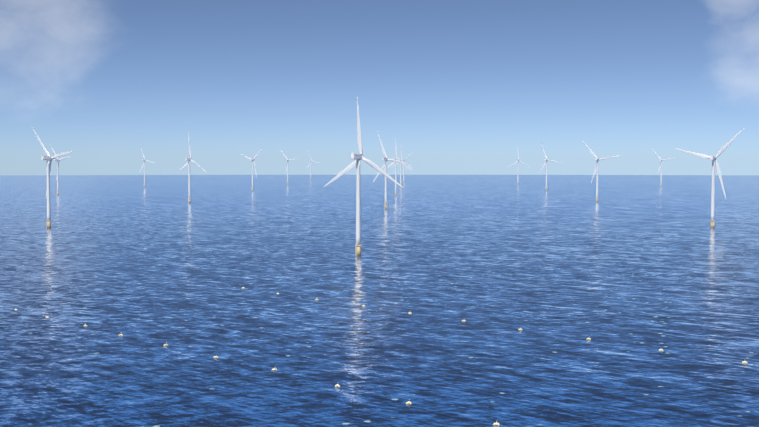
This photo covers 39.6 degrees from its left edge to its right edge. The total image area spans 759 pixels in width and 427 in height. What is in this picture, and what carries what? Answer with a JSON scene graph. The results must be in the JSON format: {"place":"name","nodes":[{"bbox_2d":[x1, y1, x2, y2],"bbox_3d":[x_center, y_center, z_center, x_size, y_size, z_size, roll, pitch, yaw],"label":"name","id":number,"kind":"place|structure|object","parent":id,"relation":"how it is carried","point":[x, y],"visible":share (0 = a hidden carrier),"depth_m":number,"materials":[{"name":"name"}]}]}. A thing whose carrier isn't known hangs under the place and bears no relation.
{"place":"outdoors","nodes":[
{"label":"outdoors","id":0,"kind":"place"},
{"bbox_2d":[0,175,758,426],"bbox_3d":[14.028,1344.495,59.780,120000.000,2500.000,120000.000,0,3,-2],"label":"sea","id":1,"kind":"structure","parent":0,"point":[630,276],"depth_m":722.67,"materials":[{"name":"liquid"}]},
{"bbox_2d":[32,127,73,227],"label":"wind turbine","id":2,"kind":"object","parent":1,"relation":"on","point":[48,158],"visible":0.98,"depth_m":1515.43,"materials":[{"name":"paint"}]},
{"bbox_2d":[51,147,69,194],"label":"wind turbine","id":3,"kind":"object","parent":1,"relation":"on","point":[57,160],"visible":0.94,"depth_m":3018.37,"materials":[{"name":"paint"}]},
{"bbox_2d":[140,146,154,186],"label":"wind turbine","id":4,"kind":"object","parent":1,"relation":"on","point":[144,166],"visible":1,"depth_m":3909.10,"materials":[{"name":"paint"}]},
{"bbox_2d":[178,133,206,202],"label":"wind turbine","id":5,"kind":"object","parent":1,"relation":"on","point":[189,189],"visible":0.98,"depth_m":2440.35,"materials":[{"name":"paint"}]},
{"bbox_2d":[241,148,262,190],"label":"wind turbine","id":6,"kind":"object","parent":1,"relation":"on","point":[252,160],"visible":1,"depth_m":3435.66,"materials":[{"name":"paint"}]},
{"bbox_2d":[282,152,297,184],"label":"wind turbine","id":7,"kind":"object","parent":1,"relation":"on","point":[287,160],"visible":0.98,"depth_m":4389.98,"materials":[{"name":"paint"}]},
{"bbox_2d":[307,153,318,179],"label":"wind turbine","id":8,"kind":"object","parent":1,"relation":"on","point":[310,160],"visible":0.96,"depth_m":5419.80,"materials":[{"name":"paint"}]},
{"bbox_2d":[324,97,403,255],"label":"wind turbine","id":9,"kind":"object","parent":1,"relation":"on","point":[356,162],"visible":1,"depth_m":1069.59,"materials":[{"name":"paint"}]},
{"bbox_2d":[373,131,410,208],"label":"wind turbine","id":10,"kind":"object","parent":1,"relation":"on","point":[386,159],"visible":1,"depth_m":2115.27,"materials":[{"name":"paint"}]},
{"bbox_2d":[384,139,411,194],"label":"wind turbine","id":11,"kind":"object","parent":1,"relation":"on","point":[396,168],"visible":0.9,"depth_m":2983.18,"materials":[{"name":"paint"}]},
{"bbox_2d":[391,150,412,186],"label":"wind turbine","id":12,"kind":"object","parent":1,"relation":"on","point":[400,168],"visible":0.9,"depth_m":3984.10,"materials":[{"name":"paint"}]},
{"bbox_2d":[394,154,409,181],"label":"wind turbine","id":13,"kind":"object","parent":1,"relation":"on","point":[403,166],"visible":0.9,"depth_m":4945.80,"materials":[{"name":"paint"}]},
{"bbox_2d":[509,153,529,183],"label":"wind turbine","id":14,"kind":"object","parent":1,"relation":"on","point":[517,168],"visible":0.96,"depth_m":4478.91,"materials":[{"name":"paint"}]},
{"bbox_2d":[538,144,563,190],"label":"wind turbine","id":15,"kind":"object","parent":1,"relation":"on","point":[546,159],"visible":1,"depth_m":3450.32,"materials":[{"name":"paint"}]},
{"bbox_2d":[582,140,620,201],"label":"wind turbine","id":16,"kind":"object","parent":1,"relation":"on","point":[596,167],"visible":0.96,"depth_m":2502.78,"materials":[{"name":"paint"}]},
{"bbox_2d":[653,150,673,185],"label":"wind turbine","id":17,"kind":"object","parent":1,"relation":"on","point":[661,160],"visible":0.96,"depth_m":4071.12,"materials":[{"name":"paint"}]},
{"bbox_2d":[675,128,743,227],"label":"wind turbine","id":18,"kind":"object","parent":1,"relation":"on","point":[714,164],"visible":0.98,"depth_m":1516.62,"materials":[{"name":"paint"}]},
{"bbox_2d":[0,0,758,174],"label":"sky","id":19,"kind":"structure","parent":0,"point":[461,87],"materials":[{"name":"blue"}]}
]}

